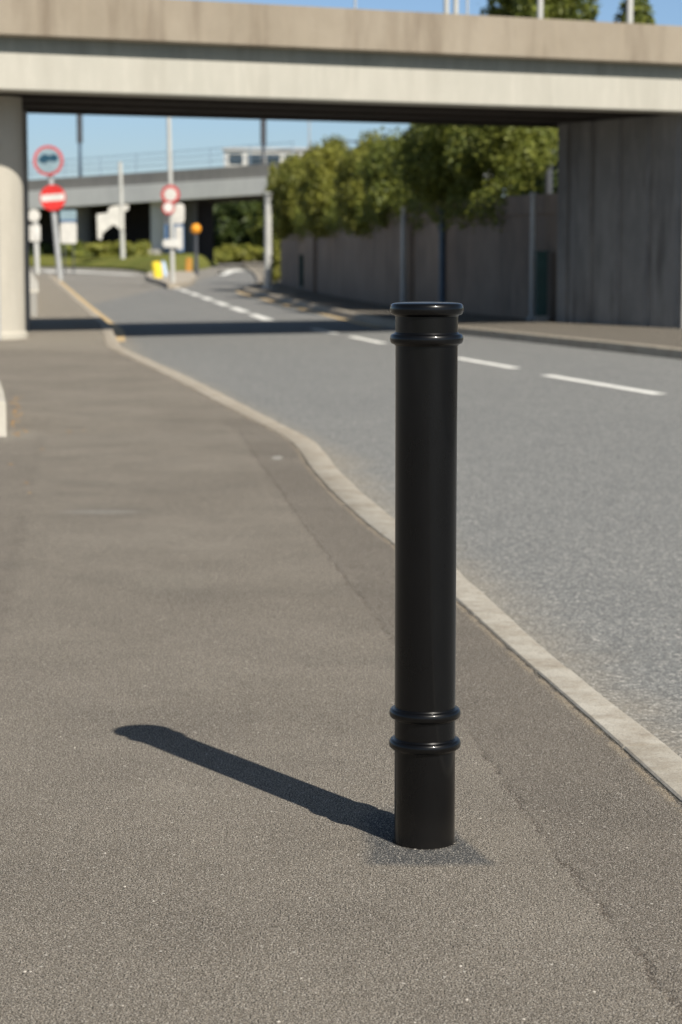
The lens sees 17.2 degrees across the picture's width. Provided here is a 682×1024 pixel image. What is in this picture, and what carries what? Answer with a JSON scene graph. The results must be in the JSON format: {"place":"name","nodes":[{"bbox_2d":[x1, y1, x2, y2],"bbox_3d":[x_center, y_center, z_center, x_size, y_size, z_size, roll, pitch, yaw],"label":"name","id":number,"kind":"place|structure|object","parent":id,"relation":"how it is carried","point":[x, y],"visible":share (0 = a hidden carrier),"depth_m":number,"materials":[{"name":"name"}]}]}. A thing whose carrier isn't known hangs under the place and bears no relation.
{"place":"outdoors","nodes":[
{"label":"outdoors","id":0,"kind":"place"},
{"bbox_2d":[0,384,6,436],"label":"edging block","id":1,"kind":"structure","parent":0,"point":[2,416],"depth_m":13.23,"materials":[{"name":"concrete"}]},
{"bbox_2d":[30,272,38,315],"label":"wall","id":2,"kind":"structure","parent":0,"point":[34,288],"depth_m":36.06,"materials":[{"name":"concrete"}]},
{"bbox_2d":[29,253,218,273],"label":"grass verge","id":3,"kind":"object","parent":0,"point":[143,264],"depth_m":126.39,"materials":[{"name":"green plant"}]},
{"bbox_2d":[29,240,63,255],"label":"shrub","id":4,"kind":"object","parent":3,"relation":"on","point":[45,248],"visible":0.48,"depth_m":144.90,"materials":[{"name":"green plant"}]},
{"bbox_2d":[60,239,97,256],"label":"shrub","id":5,"kind":"object","parent":3,"relation":"on","point":[79,250],"visible":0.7,"depth_m":140.06,"materials":[{"name":"green plant"}]},
{"bbox_2d":[82,240,131,257],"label":"shrub","id":6,"kind":"object","parent":3,"relation":"on","point":[101,249],"visible":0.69,"depth_m":134.88,"materials":[{"name":"green plant"}]},
{"bbox_2d":[97,162,128,258],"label":"direction sign","id":7,"kind":"object","parent":3,"relation":"on","point":[116,215],"visible":0.89,"depth_m":128.74,"materials":[{"name":"metal"}]},
{"bbox_2d":[119,240,153,256],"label":"shrub","id":8,"kind":"object","parent":3,"relation":"on","point":[140,248],"visible":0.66,"depth_m":131.40,"materials":[{"name":"green plant"}]},
{"bbox_2d":[213,203,217,247],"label":"distant tree","id":9,"kind":"object","parent":3,"relation":"on","point":[214,212],"visible":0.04,"depth_m":173.85,"materials":[{"name":"green plant"}]},
{"bbox_2d":[214,249,237,263],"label":"shrub","id":10,"kind":"object","parent":3,"relation":"on","point":[220,257],"visible":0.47,"depth_m":158.16,"materials":[{"name":"green plant"}]},
{"bbox_2d":[0,274,681,1023],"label":"footway","id":11,"kind":"structure","parent":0,"point":[186,534],"depth_m":4.76,"materials":[{"name":"asphalt"}]},
{"bbox_2d":[8,396,84,492],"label":"leaf litter","id":12,"kind":"object","parent":11,"relation":"on","point":[13,421],"visible":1,"depth_m":14.73,"materials":[{"name":"brown plant"}]},
{"bbox_2d":[23,499,657,1023],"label":"loose grit","id":13,"kind":"object","parent":11,"relation":"on","point":[319,911],"visible":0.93,"depth_m":3.83,"materials":[{"name":"gravel"}]},
{"bbox_2d":[0,0,681,339],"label":"road bridge","id":14,"kind":"structure","parent":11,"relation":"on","point":[605,98],"depth_m":28.62,"materials":[{"name":"concrete"}]},
{"bbox_2d":[444,0,448,13],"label":"deck post","id":15,"kind":"object","parent":14,"relation":"on","point":[446,6],"depth_m":28.88,"materials":[{"name":"metal"}]},
{"bbox_2d":[453,0,458,13],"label":"deck post","id":16,"kind":"object","parent":14,"relation":"on","point":[455,6],"depth_m":28.94,"materials":[{"name":"metal"}]},
{"bbox_2d":[466,0,467,14],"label":"deck post","id":17,"kind":"object","parent":14,"relation":"on","point":[466,7],"depth_m":29.04,"materials":[{"name":"metal"}]},
{"bbox_2d":[537,0,542,18],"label":"deck post","id":18,"kind":"object","parent":14,"relation":"on","point":[540,9],"depth_m":29.50,"materials":[{"name":"metal"}]},
{"bbox_2d":[626,0,632,22],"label":"deck post","id":19,"kind":"object","parent":14,"relation":"on","point":[629,11],"depth_m":30.12,"materials":[{"name":"metal"}]},
{"bbox_2d":[389,302,463,848],"bbox_3d":[0.156,0.122,4.170,0.134,1.016,0.134,0,7,0],"label":"bollard","id":20,"kind":"object","parent":11,"relation":"on","point":[426,339],"visible":1,"depth_m":4.12,"materials":[{"name":"black metal"}]},
{"bbox_2d":[27,0,681,196],"label":"sky","id":21,"kind":"structure","parent":0,"point":[103,136],"materials":[{"name":"blue"}]},
{"bbox_2d":[30,263,681,757],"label":"road","id":22,"kind":"structure","parent":0,"point":[568,543],"depth_m":13.93,"materials":[{"name":"grey asphalt"}]},
{"bbox_2d":[60,210,76,273],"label":"information board","id":23,"kind":"object","parent":22,"relation":"on","point":[68,227],"visible":1,"depth_m":99.17,"materials":[{"name":"metal"}]},
{"bbox_2d":[41,270,137,274],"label":"kerb","id":24,"kind":"object","parent":22,"relation":"on","point":[87,272],"visible":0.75,"depth_m":105.83,"materials":[{"name":"grey concrete"}]},
{"bbox_2d":[55,277,124,340],"bbox_3d":[-7.700,-6.164,62.798,1.564,0.001,69.041,-1,7,-9],"label":"yellow line","id":25,"kind":"object","parent":22,"relation":"on","point":[119,333],"visible":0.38,"depth_m":37.01,"materials":[{"name":"yellow paint"}]},
{"bbox_2d":[146,271,195,288],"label":"traffic island","id":26,"kind":"structure","parent":22,"relation":"on","point":[185,278],"depth_m":74.61,"materials":[{"name":"beige concrete"}]},
{"bbox_2d":[152,260,169,279],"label":"island bollard","id":27,"kind":"object","parent":26,"relation":"on","point":[159,270],"visible":0.92,"depth_m":75.47,"materials":[{"name":"yellow plastic"}]},
{"bbox_2d":[161,117,184,282],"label":"sign cluster","id":28,"kind":"object","parent":26,"relation":"on","point":[174,218],"visible":0.98,"depth_m":67.39,"materials":[{"name":"metal"}]},
{"bbox_2d":[186,258,191,270],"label":"marker post","id":29,"kind":"object","parent":26,"relation":"on","point":[188,264],"visible":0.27,"depth_m":99.35,"materials":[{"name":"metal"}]},
{"bbox_2d":[191,224,200,274],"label":"beacon","id":30,"kind":"object","parent":26,"relation":"on","point":[195,229],"visible":0.98,"depth_m":95.28,"materials":[{"name":"metal"}]},
{"bbox_2d":[214,302,228,305],"bbox_3d":[-2.545,-4.435,48.076,0.196,0.001,3.300,-1,7,-7],"label":"line dash","id":31,"kind":"object","parent":22,"relation":"on","point":[222,304],"visible":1,"depth_m":48.09,"materials":[{"name":"white paint"}]},
{"bbox_2d":[218,269,242,274],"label":"road arrow","id":32,"kind":"object","parent":22,"relation":"on","point":[225,272],"visible":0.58,"depth_m":110.09,"materials":[{"name":"white paint"}]},
{"bbox_2d":[228,307,248,311],"bbox_3d":[-1.965,-3.891,43.444,0.197,0.001,3.299,-1,7,-7],"label":"line dash","id":33,"kind":"object","parent":22,"relation":"on","point":[238,309],"visible":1,"depth_m":43.50,"materials":[{"name":"white paint"}]},
{"bbox_2d":[248,314,272,319],"bbox_3d":[-1.384,-3.348,38.812,0.197,0.001,3.300,-1,7,-7],"label":"line dash","id":34,"kind":"object","parent":22,"relation":"on","point":[260,317],"visible":1,"depth_m":38.58,"materials":[{"name":"white paint"}]},
{"bbox_2d":[28,142,503,262],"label":"bridge","id":35,"kind":"structure","parent":22,"relation":"on","point":[90,198],"depth_m":139.03,"materials":[{"name":"concrete"}]},
{"bbox_2d":[77,115,82,176],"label":"lamp mast","id":36,"kind":"object","parent":35,"relation":"on","point":[79,129],"visible":0.6,"depth_m":140.68,"materials":[{"name":"grey metal"}]},
{"bbox_2d":[260,120,265,163],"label":"lamp mast","id":37,"kind":"object","parent":35,"relation":"on","point":[262,131],"visible":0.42,"depth_m":130.75,"materials":[{"name":"metal"}]},
{"bbox_2d":[308,121,309,148],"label":"thin pole","id":38,"kind":"object","parent":35,"relation":"on","point":[308,134],"visible":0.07,"depth_m":126.37,"materials":[{"name":"metal"}]},
{"bbox_2d":[236,291,379,326],"bbox_3d":[-1.209,-4.429,48.022,0.286,0.001,28.755,-1,7,-7],"label":"yellow line","id":39,"kind":"object","parent":22,"relation":"on","point":[309,310],"visible":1,"depth_m":42.15,"materials":[{"name":"yellow paint"}]},
{"bbox_2d":[312,329,336,332],"bbox_3d":[-0.245,-2.597,32.418,0.141,0.001,1.832,-1,7,-11],"label":"line dash","id":40,"kind":"object","parent":22,"relation":"on","point":[324,331],"visible":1,"depth_m":32.21,"materials":[{"name":"white paint"}]},
{"bbox_2d":[43,274,681,801],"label":"kerb","id":41,"kind":"structure","parent":22,"relation":"on","point":[655,758],"depth_m":6.64,"materials":[{"name":"concrete"}]},
{"bbox_2d":[29,209,40,273],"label":"traffic sign","id":42,"kind":"object","parent":41,"relation":"on","point":[34,228],"visible":0.89,"depth_m":91.18,"materials":[{"name":"metal"}]},
{"bbox_2d":[33,145,65,280],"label":"traffic sign","id":43,"kind":"object","parent":41,"relation":"on","point":[48,160],"visible":1,"depth_m":74.92,"materials":[{"name":"metal"}]},
{"bbox_2d":[346,336,384,342],"bbox_3d":[0.335,-2.236,29.340,0.142,0.001,2.234,-1,7,-10],"label":"line dash","id":44,"kind":"object","parent":22,"relation":"on","point":[369,340],"visible":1,"depth_m":29.44,"materials":[{"name":"white paint"}]},
{"bbox_2d":[242,262,681,358],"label":"kerb","id":45,"kind":"structure","parent":22,"relation":"on","point":[648,350],"depth_m":29.21,"materials":[{"name":"concrete"}]},
{"bbox_2d":[458,358,518,367],"bbox_3d":[1.495,-1.556,23.555,0.142,0.001,2.204,-2,7,-13],"label":"line dash","id":46,"kind":"object","parent":22,"relation":"on","point":[488,363],"visible":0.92,"depth_m":23.39,"materials":[{"name":"white paint"}]},
{"bbox_2d":[542,375,664,393],"bbox_3d":[2.274,-1.128,19.904,0.142,0.001,2.883,-2,7,-14],"label":"line dash","id":47,"kind":"object","parent":22,"relation":"on","point":[606,385],"visible":1,"depth_m":19.83,"materials":[{"name":"white paint"}]},
{"bbox_2d":[243,260,681,347],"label":"footway","id":48,"kind":"structure","parent":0,"point":[665,337],"depth_m":32.30,"materials":[{"name":"concrete"}]},
{"bbox_2d":[214,243,263,263],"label":"shrub","id":49,"kind":"object","parent":48,"relation":"on","point":[247,252],"visible":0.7,"depth_m":160.36,"materials":[{"name":"green plant"}]},
{"bbox_2d":[260,192,275,288],"bbox_3d":[-1.924,-7.172,59.671,0.420,2.540,0.409,0,7,0],"label":"white post","id":50,"kind":"object","parent":48,"relation":"on","point":[267,240],"visible":1,"depth_m":59.60,"materials":[{"name":"metal"}]},
{"bbox_2d":[222,148,318,166],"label":"building","id":51,"kind":"structure","parent":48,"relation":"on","point":[254,161],"depth_m":212.50,"materials":[{"name":"white paint"}]},
{"bbox_2d":[227,152,243,165],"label":"window","id":52,"kind":"structure","parent":51,"relation":"in","point":[238,162],"depth_m":212.53,"materials":[{"name":"white paint"}]},
{"bbox_2d":[246,152,261,164],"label":"window","id":53,"kind":"structure","parent":51,"relation":"in","point":[254,161],"depth_m":212.53,"materials":[{"name":"white paint"}]},
{"bbox_2d":[265,152,281,163],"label":"window","id":54,"kind":"structure","parent":51,"relation":"in","point":[268,160],"depth_m":212.53,"materials":[{"name":"white paint"}]},
{"bbox_2d":[283,152,299,159],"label":"window","id":55,"kind":"structure","parent":51,"relation":"in","point":[284,153],"depth_m":212.48,"materials":[{"name":"white paint"}]},
{"bbox_2d":[266,156,285,281],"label":"shrub","id":56,"kind":"object","parent":48,"relation":"on","point":[276,256],"visible":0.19,"depth_m":71.15,"materials":[{"name":"green plant"}]},
{"bbox_2d":[299,255,303,289],"bbox_3d":[-0.940,-6.224,58.675,0.320,0.890,0.280,0,7,0],"label":"post","id":57,"kind":"object","parent":48,"relation":"on","point":[301,287],"visible":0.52,"depth_m":58.56,"materials":[{"name":"metal"}]},
{"bbox_2d":[400,207,406,301],"bbox_3d":[1.141,-4.657,41.339,0.200,1.820,0.195,0,7,0],"label":"wall post","id":58,"kind":"object","parent":48,"relation":"on","point":[403,256],"depth_m":41.30,"materials":[{"name":"metal"}]},
{"bbox_2d":[281,193,557,320],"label":"retaining wall","id":59,"kind":"structure","parent":48,"relation":"on","point":[487,270],"depth_m":38.92,"materials":[{"name":"grey concrete"}]},
{"bbox_2d":[272,168,535,241],"bbox_3d":[0.115,-6.749,51.472,1.748,1.490,32.846,-1,7,-8],"label":"hedge","id":60,"kind":"object","parent":59,"relation":"on","point":[492,194],"visible":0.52,"depth_m":38.59,"materials":[{"name":"green plant"}]},
{"bbox_2d":[438,207,445,301],"bbox_3d":[1.746,-4.362,38.957,0.240,1.790,0.234,0,7,0],"label":"wall post","id":61,"kind":"object","parent":48,"relation":"on","point":[441,266],"depth_m":38.91,"materials":[{"name":"grey metal"}]},
{"bbox_2d":[526,192,537,320],"bbox_3d":[2.885,-3.844,33.984,0.180,1.920,0.175,0,7,0],"label":"wall post","id":62,"kind":"object","parent":48,"relation":"on","point":[532,256],"depth_m":33.95,"materials":[{"name":"metal"}]},
{"bbox_2d":[533,251,548,320],"bbox_3d":[2.990,-3.372,33.737,0.200,1.040,0.280,0,7,0],"label":"utility cabinet","id":63,"kind":"object","parent":48,"relation":"on","point":[541,285],"visible":1,"depth_m":33.63,"materials":[{"name":"metal"}]},
{"bbox_3d":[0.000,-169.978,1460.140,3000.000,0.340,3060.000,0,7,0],"label":"ground","id":64,"kind":"structure","parent":0,"visible":0},
{"bbox_2d":[213,201,262,262],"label":"distant tree","id":65,"kind":"object","parent":64,"relation":"on","point":[231,221],"visible":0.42,"depth_m":168.46,"materials":[{"name":"green plant"}]},
{"bbox_2d":[245,200,263,261],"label":"distant tree","id":66,"kind":"object","parent":64,"relation":"on","point":[256,225],"visible":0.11,"depth_m":162.80,"materials":[{"name":"green plant"}]},
{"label":"earth bank","id":67,"kind":"structure","parent":0,"visible":0},
{"bbox_2d":[262,149,318,240],"bbox_3d":[-1.017,-8.437,60.181,2.200,2.641,2.992,0,7,0],"label":"shrub","id":68,"kind":"object","parent":67,"relation":"on","point":[282,188],"visible":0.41,"depth_m":59.39,"materials":[{"name":"green plant"}]},
{"bbox_2d":[290,134,351,240],"bbox_3d":[-0.064,-7.376,51.627,2.176,2.551,2.610,0,7,0],"label":"shrub","id":69,"kind":"object","parent":67,"relation":"on","point":[314,194],"visible":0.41,"depth_m":51.01,"materials":[{"name":"green plant"}]},
{"bbox_2d":[331,125,395,239],"bbox_3d":[0.844,-6.664,45.737,2.088,2.320,2.529,0,7,0],"label":"shrub","id":70,"kind":"object","parent":67,"relation":"on","point":[348,187],"visible":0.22,"depth_m":45.37,"materials":[{"name":"green plant"}]},
{"bbox_2d":[352,135,410,231],"bbox_3d":[1.150,-6.192,42.582,1.958,2.089,2.156,-3,7,-23],"label":"leafy tree","id":71,"kind":"object","parent":67,"relation":"on","point":[377,185],"visible":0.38,"depth_m":42.07,"materials":[{"name":"green plant"}]},
{"bbox_2d":[379,124,487,231],"bbox_3d":[1.728,-6.136,38.895,2.139,2.636,2.584,0,7,0],"label":"leafy tree","id":72,"kind":"object","parent":67,"relation":"on","point":[421,170],"visible":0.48,"depth_m":38.36,"materials":[{"name":"green plant"}]},
{"bbox_2d":[441,125,557,201],"bbox_3d":[2.580,-5.980,37.042,2.054,2.760,2.393,-5,8,-35],"label":"leafy tree","id":73,"kind":"object","parent":67,"relation":"on","point":[475,154],"visible":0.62,"depth_m":36.52,"materials":[{"name":"green plant"}]},
{"bbox_2d":[476,0,601,20],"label":"leafy tree","id":74,"kind":"object","parent":67,"relation":"on","point":[562,9],"visible":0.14,"depth_m":48.63,"materials":[{"name":"green plant"}]},
{"bbox_2d":[522,128,557,193],"bbox_3d":[4.198,-6.570,44.721,1.732,3.459,2.496,0,7,0],"label":"leafy tree","id":75,"kind":"object","parent":67,"relation":"on","point":[540,185],"visible":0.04,"depth_m":44.00,"materials":[{"name":"green plant"}]},
{"bbox_2d":[544,151,554,193],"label":"lamp column","id":76,"kind":"structure","parent":67,"relation":"on","point":[548,186],"depth_m":38.06,"materials":[{"name":"metal"}]},
{"bbox_2d":[613,0,655,24],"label":"leafy tree","id":77,"kind":"object","parent":67,"relation":"on","point":[641,14],"visible":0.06,"depth_m":50.84,"materials":[{"name":"green plant"}]}
]}

